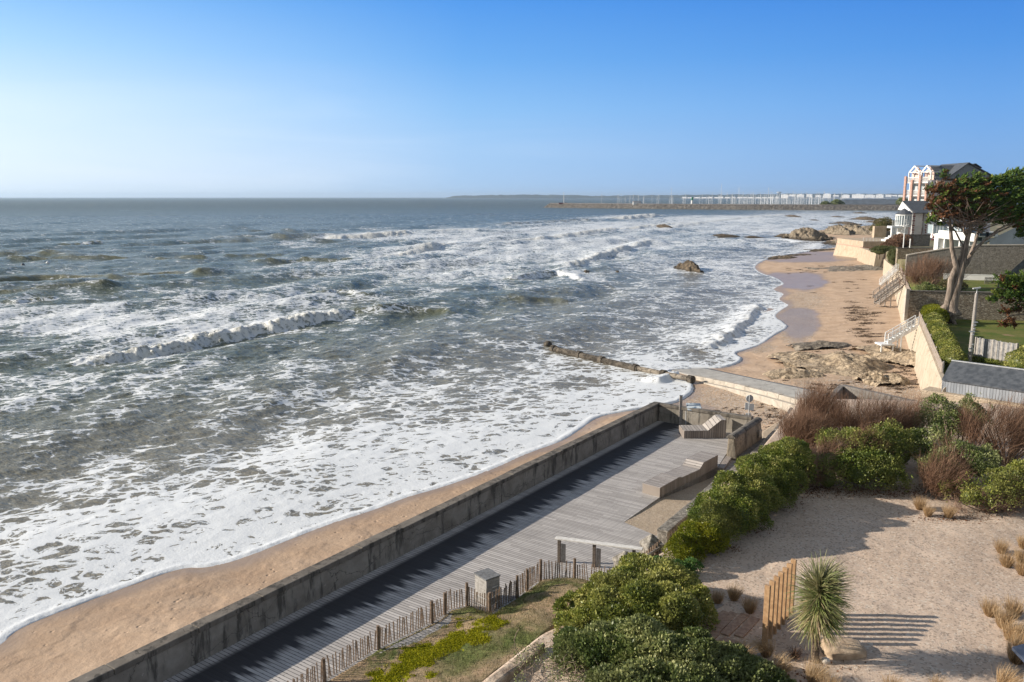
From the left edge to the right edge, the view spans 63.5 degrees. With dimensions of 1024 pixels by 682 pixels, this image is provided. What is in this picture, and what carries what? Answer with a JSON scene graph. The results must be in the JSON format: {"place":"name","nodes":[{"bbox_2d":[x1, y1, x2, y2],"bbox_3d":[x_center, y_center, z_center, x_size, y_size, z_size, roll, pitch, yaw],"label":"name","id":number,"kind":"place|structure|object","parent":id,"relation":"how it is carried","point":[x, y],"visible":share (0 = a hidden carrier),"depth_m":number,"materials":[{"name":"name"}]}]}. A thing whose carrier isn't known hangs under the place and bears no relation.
{"place":"outdoors","nodes":[
{"label":"outdoors","id":0,"kind":"place"},
{"bbox_2d":[163,421,730,681],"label":"boardwalk","id":1,"kind":"structure","parent":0,"point":[599,496],"depth_m":34.04,"materials":[{"name":"wood"}]},
{"bbox_2d":[287,558,609,681],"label":"paling fence","id":2,"kind":"object","parent":1,"relation":"on","point":[432,619],"visible":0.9,"depth_m":29.35,"materials":[{"name":"wood"}]},
{"bbox_2d":[474,568,500,604],"bbox_3d":[-0.913,9.062,30.474,0.660,1.045,0.760,-8,12,-37],"label":"litter bin","id":3,"kind":"object","parent":1,"relation":"on","point":[487,580],"visible":0.86,"depth_m":30.25,"materials":[{"name":"white paint"}]},
{"bbox_2d":[555,536,642,566],"bbox_3d":[3.461,8.647,33.247,3.550,1.150,0.260,3,10,18],"label":"handrail","id":4,"kind":"object","parent":1,"relation":"on","point":[561,554],"visible":0.81,"depth_m":33.27,"materials":[{"name":"grey wood"}]},
{"bbox_2d":[639,534,663,553],"bbox_3d":[5.629,8.724,33.388,0.763,1.950,0.771,-4,11,-20],"label":"rock","id":5,"kind":"object","parent":1,"relation":"on","point":[648,542],"depth_m":33.10,"materials":[{"name":"stone"}]},
{"bbox_2d":[642,451,717,498],"bbox_3d":[8.958,7.444,43.716,1.040,1.728,6.128,8,13,40],"label":"long bench","id":6,"kind":"object","parent":1,"relation":"on","point":[692,468],"visible":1,"depth_m":43.36,"materials":[{"name":"wood"}]},
{"bbox_2d":[679,415,725,437],"bbox_3d":[11.877,5.333,51.632,2.627,1.166,1.278,0,10,-2],"label":"deck lounger","id":7,"kind":"object","parent":1,"relation":"on","point":[714,426],"visible":1,"depth_m":51.11,"materials":[{"name":"wood"}]},
{"bbox_2d":[326,574,589,681],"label":"grassy bank","id":8,"kind":"structure","parent":0,"point":[440,633],"depth_m":26.91,"materials":[{"name":"green plant"}]},
{"bbox_2d":[365,612,510,681],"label":"yellow moss","id":9,"kind":"object","parent":8,"relation":"on","point":[456,640],"visible":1,"depth_m":26.91,"materials":[{"name":"plant"}]},
{"bbox_2d":[0,220,1001,681],"bbox_3d":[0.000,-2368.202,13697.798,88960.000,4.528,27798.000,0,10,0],"label":"beach","id":10,"kind":"structure","parent":0,"point":[74,642],"depth_m":43.59,"materials":[{"name":"sand"}]},
{"bbox_2d":[68,402,660,681],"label":"sea wall","id":11,"kind":"structure","parent":10,"relation":"on","point":[165,657],"depth_m":31.36,"materials":[{"name":"concrete"}]},
{"bbox_2d":[549,345,695,383],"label":"groyne","id":12,"kind":"object","parent":10,"relation":"on","point":[691,379],"visible":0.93,"depth_m":87.49,"materials":[{"name":"concrete"}]},
{"bbox_2d":[674,260,703,272],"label":"rock","id":13,"kind":"object","parent":10,"relation":"on","point":[689,266],"visible":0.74,"depth_m":201.22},
{"bbox_2d":[659,403,753,432],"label":"end wall","id":14,"kind":"structure","parent":10,"relation":"on","point":[668,413],"depth_m":53.49,"materials":[{"name":"concrete"}]},
{"bbox_2d":[542,203,899,210],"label":"breakwater","id":15,"kind":"object","parent":10,"relation":"on","point":[745,206],"visible":0.77,"depth_m":1171.60,"materials":[{"name":"concrete"}]},
{"bbox_2d":[657,407,792,544],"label":"stone wall","id":16,"kind":"structure","parent":10,"relation":"on","point":[667,529],"depth_m":36.54,"materials":[{"name":"stone"}]},
{"bbox_2d":[695,375,798,410],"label":"slipway kerb","id":17,"kind":"structure","parent":10,"relation":"on","point":[777,399],"depth_m":71.77,"materials":[{"name":"concrete"}]},
{"bbox_2d":[671,368,827,397],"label":"concrete slipway","id":18,"kind":"structure","parent":10,"relation":"on","point":[788,390],"depth_m":76.87,"materials":[{"name":"concrete"}]},
{"bbox_2d":[767,351,816,367],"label":"rock","id":19,"kind":"object","parent":10,"relation":"on","point":[797,357],"visible":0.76,"depth_m":86.44,"materials":[{"name":"stone"}]},
{"bbox_2d":[762,367,824,379],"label":"rock","id":20,"kind":"object","parent":10,"relation":"on","point":[792,373],"visible":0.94,"depth_m":79.02,"materials":[{"name":"stone"}]},
{"bbox_2d":[781,227,832,240],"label":"rock","id":21,"kind":"object","parent":10,"relation":"on","point":[808,234],"visible":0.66,"depth_m":348.45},
{"bbox_2d":[713,264,918,429],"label":"seaweed","id":22,"kind":"object","parent":10,"relation":"on","point":[868,336],"visible":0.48,"depth_m":93.97,"materials":[{"name":"plant"}]},
{"bbox_2d":[786,340,850,350],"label":"rock","id":23,"kind":"object","parent":10,"relation":"on","point":[817,344],"visible":0.98,"depth_m":94.63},
{"bbox_2d":[773,351,892,376],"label":"rock","id":24,"kind":"object","parent":10,"relation":"on","point":[841,363],"visible":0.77,"depth_m":81.70,"materials":[{"name":"stone"}]},
{"bbox_2d":[820,224,850,234],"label":"rock","id":25,"kind":"object","parent":10,"relation":"on","point":[838,229],"visible":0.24,"depth_m":372.48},
{"bbox_2d":[817,266,866,271],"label":"rock","id":26,"kind":"object","parent":10,"relation":"on","point":[841,268],"visible":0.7,"depth_m":190.78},
{"bbox_2d":[831,384,916,400],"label":"ramp parapet","id":27,"kind":"structure","parent":10,"relation":"on","point":[847,389],"depth_m":62.72,"materials":[{"name":"concrete"}]},
{"bbox_2d":[851,370,896,386],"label":"rock","id":28,"kind":"object","parent":10,"relation":"on","point":[872,378],"visible":0.94,"depth_m":74.95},
{"bbox_2d":[852,344,909,354],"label":"rock","id":29,"kind":"object","parent":10,"relation":"on","point":[871,349],"visible":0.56,"depth_m":88.67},
{"bbox_2d":[874,277,905,307],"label":"beach stairs","id":30,"kind":"structure","parent":10,"relation":"on","point":[886,294],"depth_m":126.35,"materials":[{"name":"grey wood"}]},
{"bbox_2d":[869,350,915,365],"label":"rock","id":31,"kind":"object","parent":10,"relation":"on","point":[907,357],"visible":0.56,"depth_m":83.39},
{"bbox_2d":[875,315,919,352],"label":"beach stairs","id":32,"kind":"structure","parent":10,"relation":"on","point":[889,340],"depth_m":87.20,"materials":[{"name":"metal"}]},
{"bbox_2d":[884,373,910,385],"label":"rock","id":33,"kind":"object","parent":10,"relation":"on","point":[893,378],"visible":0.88,"depth_m":74.42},
{"bbox_2d":[894,270,945,391],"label":"beach wall","id":34,"kind":"structure","parent":10,"relation":"on","point":[927,370],"depth_m":76.29,"materials":[{"name":"concrete"}]},
{"bbox_2d":[900,268,944,373],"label":"board fence","id":35,"kind":"object","parent":34,"relation":"on","point":[934,350],"visible":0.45,"depth_m":73.66,"materials":[{"name":"wood"}]},
{"bbox_2d":[920,386,1023,407],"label":"shed wall","id":36,"kind":"structure","parent":10,"relation":"on","point":[955,397],"depth_m":57.62,"materials":[{"name":"paint"}]},
{"bbox_2d":[941,360,1023,402],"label":"slate shed","id":37,"kind":"structure","parent":36,"relation":"on","point":[964,377],"depth_m":57.04,"materials":[{"name":"stone"}]},
{"bbox_2d":[0,197,1023,644],"bbox_3d":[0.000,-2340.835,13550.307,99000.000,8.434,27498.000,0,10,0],"label":"sea water","id":38,"kind":"structure","parent":0,"point":[196,381],"depth_m":97.61,"materials":[{"name":"liquid"}]},
{"bbox_2d":[0,0,1023,196],"label":"sky","id":39,"kind":"structure","parent":0,"point":[99,98],"materials":[{"name":"blue"}]},
{"bbox_2d":[446,193,906,197],"bbox_3d":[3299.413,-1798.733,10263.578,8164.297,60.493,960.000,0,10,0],"label":"hills","id":40,"kind":"structure","parent":0,"point":[583,196],"depth_m":9828.21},
{"bbox_2d":[625,421,778,535],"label":"sandy path","id":41,"kind":"structure","parent":0,"point":[652,518],"depth_m":39.90,"materials":[{"name":"sand"}]},
{"bbox_2d":[718,456,735,471],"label":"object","id":42,"kind":"structure","parent":41,"relation":"on","point":[727,463],"depth_m":46.47,"materials":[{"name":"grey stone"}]},
{"bbox_2d":[726,417,764,460],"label":"buttress wall","id":43,"kind":"structure","parent":41,"relation":"on","point":[746,439],"depth_m":48.76,"materials":[{"name":"brown concrete"}]},
{"bbox_2d":[725,583,745,600],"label":"feather grass","id":44,"kind":"object","parent":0,"point":[733,593],"depth_m":28.67,"materials":[{"name":"plant"}]},
{"bbox_2d":[738,593,761,613],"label":"feather grass","id":45,"kind":"object","parent":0,"point":[750,606],"depth_m":27.83,"materials":[{"name":"plant"}]},
{"bbox_2d":[482,398,1023,681],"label":"gravel garden","id":46,"kind":"object","parent":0,"point":[920,587],"visible":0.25,"depth_m":30.43,"materials":[{"name":"gravel"}]},
{"bbox_2d":[485,641,544,681],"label":"garden wall","id":47,"kind":"structure","parent":46,"relation":"on","point":[505,673],"depth_m":24.66,"materials":[{"name":"stone"}]},
{"bbox_2d":[509,627,637,681],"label":"bare brambles","id":48,"kind":"object","parent":46,"relation":"on","point":[559,665],"visible":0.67,"depth_m":24.44,"materials":[{"name":"brown plant"}]},
{"bbox_2d":[551,551,720,635],"bbox_3d":[4.071,8.488,27.284,5.588,2.246,5.058,0,10,0],"label":"pittosporum shrub","id":49,"kind":"object","parent":46,"relation":"on","point":[670,594],"visible":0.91,"depth_m":26.66,"materials":[{"name":"green plant"}]},
{"bbox_2d":[549,613,796,681],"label":"evergreen shrub","id":50,"kind":"object","parent":46,"relation":"on","point":[659,652],"visible":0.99,"depth_m":23.64,"materials":[{"name":"green plant"}]},
{"bbox_2d":[654,554,704,573],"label":"leafy plant","id":51,"kind":"object","parent":46,"relation":"on","point":[694,565],"visible":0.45,"depth_m":30.44,"materials":[{"name":"green plant"}]},
{"bbox_2d":[661,519,731,562],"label":"golden shrub","id":52,"kind":"object","parent":46,"relation":"on","point":[690,538],"visible":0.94,"depth_m":31.66,"materials":[{"name":"green plant"}]},
{"bbox_2d":[709,611,737,632],"bbox_3d":[7.002,9.373,27.349,0.300,0.195,1.656,8,13,38],"label":"timber sleeper","id":53,"kind":"object","parent":46,"relation":"on","point":[725,622],"visible":0.69,"depth_m":27.29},
{"bbox_2d":[720,613,749,636],"bbox_3d":[7.332,9.380,27.195,0.300,0.195,1.651,8,13,38],"label":"timber sleeper","id":54,"kind":"object","parent":46,"relation":"on","point":[734,625],"visible":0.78,"depth_m":27.09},
{"bbox_2d":[734,616,759,637],"bbox_3d":[7.683,9.407,27.028,0.300,0.195,1.484,7,12,37],"label":"timber sleeper","id":55,"kind":"object","parent":46,"relation":"on","point":[748,625],"visible":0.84,"depth_m":26.93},
{"bbox_2d":[686,435,817,543],"bbox_3d":[10.745,6.312,36.227,3.348,2.819,10.970,8,12,38],"label":"clipped hedge","id":56,"kind":"object","parent":46,"relation":"on","point":[763,483],"visible":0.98,"depth_m":34.77,"materials":[{"name":"green plant"}]},
{"bbox_2d":[762,584,770,643],"bbox_3d":[7.960,8.606,25.898,0.170,2.050,0.110,8,13,38],"label":"timber post","id":57,"kind":"object","parent":46,"relation":"on","point":[766,611],"visible":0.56,"depth_m":25.83,"materials":[{"name":"brown wood"}]},
{"bbox_2d":[768,580,775,639],"bbox_3d":[8.190,8.546,26.178,0.170,2.050,0.110,8,13,38],"label":"timber post","id":58,"kind":"object","parent":46,"relation":"on","point":[772,583],"visible":0.69,"depth_m":26.09,"materials":[{"name":"brown wood"}]},
{"bbox_2d":[773,575,779,634],"bbox_3d":[8.420,8.485,26.459,0.170,2.050,0.110,8,13,38],"label":"timber post","id":59,"kind":"object","parent":46,"relation":"on","point":[777,587],"visible":0.74,"depth_m":26.38,"materials":[{"name":"brown wood"}]},
{"bbox_2d":[777,571,783,629],"bbox_3d":[8.650,8.424,26.739,0.170,2.050,0.110,8,13,38],"label":"timber post","id":60,"kind":"object","parent":46,"relation":"on","point":[781,575],"visible":0.74,"depth_m":26.65,"materials":[{"name":"brown wood"}]},
{"bbox_2d":[763,649,799,672],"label":"feather grass","id":61,"kind":"object","parent":46,"relation":"on","point":[780,664],"depth_m":24.16,"materials":[{"name":"plant"}]},
{"bbox_2d":[781,567,788,624],"bbox_3d":[8.879,8.363,27.019,0.170,2.050,0.110,8,13,38],"label":"timber post","id":62,"kind":"object","parent":46,"relation":"on","point":[785,570],"visible":0.76,"depth_m":26.94,"materials":[{"name":"brown wood"}]},
{"bbox_2d":[786,562,792,619],"bbox_3d":[9.109,8.303,27.299,0.170,2.050,0.110,8,13,38],"label":"timber post","id":63,"kind":"object","parent":46,"relation":"on","point":[790,566],"visible":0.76,"depth_m":27.20,"materials":[{"name":"brown wood"}]},
{"bbox_2d":[790,558,796,614],"bbox_3d":[9.339,8.242,27.580,0.170,2.050,0.110,8,13,38],"label":"timber post","id":64,"kind":"object","parent":46,"relation":"on","point":[794,562],"visible":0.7,"depth_m":27.47,"materials":[{"name":"brown wood"}]},
{"bbox_2d":[773,372,853,451],"bbox_3d":[16.172,4.101,44.636,4.779,4.272,8.179,7,12,34],"label":"tamarisk shrub","id":65,"kind":"object","parent":46,"relation":"on","point":[808,421],"visible":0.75,"depth_m":43.51,"materials":[{"name":"plant"}]},
{"bbox_2d":[800,653,837,681],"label":"feather grass","id":66,"kind":"object","parent":46,"relation":"on","point":[811,676],"depth_m":23.76,"materials":[{"name":"plant"}]},
{"bbox_2d":[786,550,855,663],"bbox_3d":[9.153,7.978,24.663,2.116,3.626,2.040,0,10,0],"label":"cordyline palm","id":67,"kind":"object","parent":46,"relation":"on","point":[823,598],"visible":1,"depth_m":24.38,"materials":[{"name":"plant"}]},
{"bbox_2d":[799,440,848,489],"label":"tamarisk shrub","id":68,"kind":"object","parent":46,"relation":"on","point":[816,451],"visible":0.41,"depth_m":39.06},
{"bbox_2d":[820,637,866,659],"bbox_3d":[10.184,9.512,25.421,1.313,0.540,0.939,0,10,0],"label":"rock slab","id":69,"kind":"object","parent":46,"relation":"on","point":[851,649],"visible":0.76,"depth_m":25.10,"materials":[{"name":"stone"}]},
{"bbox_2d":[816,424,899,479],"bbox_3d":[16.768,5.360,40.376,4.557,3.243,3.209,-2,10,-11],"label":"tamarisk shrub","id":70,"kind":"object","parent":46,"relation":"on","point":[838,445],"visible":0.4,"depth_m":40.10,"materials":[{"name":"plant"}]},
{"bbox_2d":[725,479,1000,681],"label":"leaf litter","id":71,"kind":"object","parent":46,"relation":"on","point":[856,492],"visible":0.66,"depth_m":38.60,"materials":[{"name":"plant"}]},
{"bbox_2d":[809,418,926,491],"bbox_3d":[17.377,5.412,40.613,4.971,3.082,7.231,7,12,37],"label":"escallonia shrub","id":72,"kind":"object","parent":46,"relation":"on","point":[899,455],"visible":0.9,"depth_m":39.31,"materials":[{"name":"green plant"}]},
{"bbox_2d":[825,384,942,445],"bbox_3d":[20.484,4.120,44.521,9.012,4.274,4.616,-4,11,-21],"label":"tamarisk shrub","id":73,"kind":"object","parent":46,"relation":"on","point":[870,416],"visible":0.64,"depth_m":43.80,"materials":[{"name":"plant"}]},
{"bbox_2d":[912,427,986,500],"bbox_3d":[20.559,5.792,38.855,3.458,3.457,5.088,6,11,30],"label":"tamarisk shrub","id":74,"kind":"object","parent":46,"relation":"on","point":[935,475],"visible":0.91,"depth_m":37.98,"materials":[{"name":"plant"}]},
{"bbox_2d":[907,390,1003,486],"bbox_3d":[22.542,4.803,42.208,4.492,3.740,10.528,5,11,24],"label":"escallonia shrub","id":75,"kind":"object","parent":46,"relation":"on","point":[941,424],"visible":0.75,"depth_m":40.98,"materials":[{"name":"green plant"}]},
{"bbox_2d":[937,457,1023,512],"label":"escallonia shrub","id":76,"kind":"object","parent":46,"relation":"on","point":[998,483],"visible":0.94,"depth_m":36.37,"materials":[{"name":"green plant"}]},
{"bbox_2d":[941,476,1023,516],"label":"tamarisk shrub","id":77,"kind":"object","parent":46,"relation":"on","point":[983,508],"visible":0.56,"depth_m":36.31,"materials":[{"name":"plant"}]},
{"bbox_2d":[947,388,1023,465],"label":"tamarisk shrub","id":78,"kind":"object","parent":46,"relation":"on","point":[1014,428],"visible":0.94,"depth_m":41.64,"materials":[{"name":"plant"}]},
{"bbox_2d":[746,634,776,657],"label":"feather grass","id":79,"kind":"object","parent":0,"point":[765,649],"depth_m":25.25,"materials":[{"name":"plant"}]},
{"bbox_2d":[883,223,1012,268],"bbox_3d":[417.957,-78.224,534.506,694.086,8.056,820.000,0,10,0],"label":"coast ground","id":80,"kind":"structure","parent":0,"point":[992,229],"depth_m":210.90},
{"bbox_2d":[833,236,892,257],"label":"terrace wall","id":81,"kind":"structure","parent":80,"relation":"on","point":[846,247],"depth_m":227.96,"materials":[{"name":"concrete"}]},
{"bbox_2d":[857,247,899,282],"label":"beach wall end","id":82,"kind":"structure","parent":80,"relation":"on","point":[867,256],"depth_m":193.08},
{"bbox_2d":[867,216,894,230],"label":"garden shrub","id":83,"kind":"object","parent":80,"relation":"on","point":[878,222],"visible":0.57,"depth_m":258.46,"materials":[{"name":"green plant"}]},
{"bbox_2d":[872,226,890,236],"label":"grey stone wall","id":84,"kind":"structure","parent":80,"relation":"on","point":[879,231],"depth_m":246.63,"materials":[{"name":"stone"}]},
{"bbox_2d":[869,245,897,258],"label":"topiary hedge","id":85,"kind":"object","parent":80,"relation":"on","point":[879,250],"visible":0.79,"depth_m":183.33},
{"bbox_2d":[880,233,913,246],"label":"garden shrub","id":86,"kind":"object","parent":80,"relation":"on","point":[896,241],"visible":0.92,"depth_m":193.71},
{"bbox_2d":[887,201,934,239],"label":"white villa","id":87,"kind":"object","parent":80,"relation":"on","point":[912,215],"visible":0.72,"depth_m":225.89,"materials":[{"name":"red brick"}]},
{"bbox_2d":[893,234,930,245],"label":"grey stone wall","id":88,"kind":"structure","parent":80,"relation":"on","point":[921,239],"depth_m":198.76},
{"bbox_2d":[895,248,933,266],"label":"grey stone wall","id":89,"kind":"structure","parent":80,"relation":"on","point":[901,253],"depth_m":157.41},
{"bbox_2d":[903,162,993,233],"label":"apartment building","id":90,"kind":"structure","parent":80,"relation":"on","point":[918,182],"depth_m":278.82,"materials":[{"name":"white paint"}]},
{"bbox_2d":[926,216,1023,249],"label":"white house","id":91,"kind":"structure","parent":80,"relation":"on","point":[941,234],"depth_m":147.96,"materials":[{"name":"paint"}]},
{"bbox_2d":[903,267,997,291],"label":"lawn","id":92,"kind":"structure","parent":0,"point":[986,287],"depth_m":117.23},
{"bbox_2d":[886,250,973,288],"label":"tamarisk shrub","id":93,"kind":"object","parent":92,"relation":"on","point":[932,268],"visible":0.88,"depth_m":111.43,"materials":[{"name":"plant"}]},
{"bbox_2d":[914,281,945,290],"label":"garden shrub","id":94,"kind":"object","parent":92,"relation":"on","point":[929,286],"visible":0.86,"depth_m":106.00,"materials":[{"name":"green plant"}]},
{"bbox_2d":[920,304,949,321],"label":"garden hedge","id":95,"kind":"object","parent":92,"relation":"on","point":[926,309],"visible":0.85,"depth_m":86.87,"materials":[{"name":"green plant"}]},
{"bbox_2d":[904,244,1023,276],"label":"grey stone wall","id":96,"kind":"structure","parent":92,"relation":"on","point":[991,259],"depth_m":128.30,"materials":[{"name":"stone"}]},
{"bbox_2d":[933,319,1023,373],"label":"lawn","id":97,"kind":"structure","parent":0,"point":[984,329],"depth_m":82.27,"materials":[{"name":"plant"}]},
{"bbox_2d":[922,312,968,365],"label":"garden hedge","id":98,"kind":"object","parent":97,"relation":"on","point":[945,341],"visible":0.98,"depth_m":70.78,"materials":[{"name":"green plant"}]},
{"bbox_2d":[905,290,1023,325],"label":"rubble wall","id":99,"kind":"structure","parent":97,"relation":"on","point":[986,309],"depth_m":90.58,"materials":[{"name":"stone"}]},
{"bbox_2d":[923,165,1023,323],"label":"cypress tree","id":100,"kind":"object","parent":97,"relation":"on","point":[991,201],"visible":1,"depth_m":85.75,"materials":[{"name":"green plant"}]},
{"bbox_2d":[968,287,980,361],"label":"signpost","id":101,"kind":"object","parent":97,"relation":"on","point":[971,342],"visible":0.94,"depth_m":65.49,"materials":[{"name":"wood"}]},
{"bbox_2d":[972,355,1008,366],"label":"garden hedge","id":102,"kind":"object","parent":97,"relation":"on","point":[978,359],"visible":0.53,"depth_m":65.27,"materials":[{"name":"green plant"}]},
{"bbox_2d":[973,337,1018,361],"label":"wood screen","id":103,"kind":"object","parent":97,"relation":"on","point":[991,348],"visible":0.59,"depth_m":65.31,"materials":[{"name":"wood"}]},
{"bbox_2d":[985,269,1023,328],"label":"cypress tree","id":104,"kind":"object","parent":97,"relation":"on","point":[1011,286],"visible":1,"depth_m":74.27,"materials":[{"name":"plant"}]},
{"bbox_2d":[1003,344,1023,368],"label":"garden hedge","id":105,"kind":"object","parent":97,"relation":"on","point":[1015,359],"visible":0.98,"depth_m":62.20,"materials":[{"name":"green plant"}]},
{"bbox_2d":[978,596,1005,617],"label":"feather grass","id":106,"kind":"object","parent":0,"point":[987,608],"depth_m":27.37,"materials":[{"name":"plant"}]},
{"bbox_2d":[985,664,1023,681],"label":"feather grass","id":107,"kind":"object","parent":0,"point":[1004,678],"depth_m":23.23,"materials":[{"name":"plant"}]},
{"bbox_2d":[989,604,1020,628],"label":"feather grass","id":108,"kind":"object","parent":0,"point":[1000,617],"depth_m":26.59,"materials":[{"name":"plant"}]},
{"bbox_2d":[995,548,1018,567],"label":"feather grass","id":109,"kind":"object","parent":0,"point":[1007,562],"depth_m":31.07,"materials":[{"name":"plant"}]},
{"bbox_2d":[995,618,1023,639],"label":"feather grass","id":110,"kind":"object","parent":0,"point":[1006,630],"depth_m":25.89,"materials":[{"name":"plant"}]},
{"bbox_2d":[996,592,1023,617],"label":"feather grass","id":111,"kind":"object","parent":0,"point":[1010,604],"depth_m":27.34,"materials":[{"name":"plant"}]},
{"bbox_2d":[1000,630,1023,664],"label":"feather grass","id":112,"kind":"object","parent":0,"point":[1013,657],"depth_m":24.71,"materials":[{"name":"plant"}]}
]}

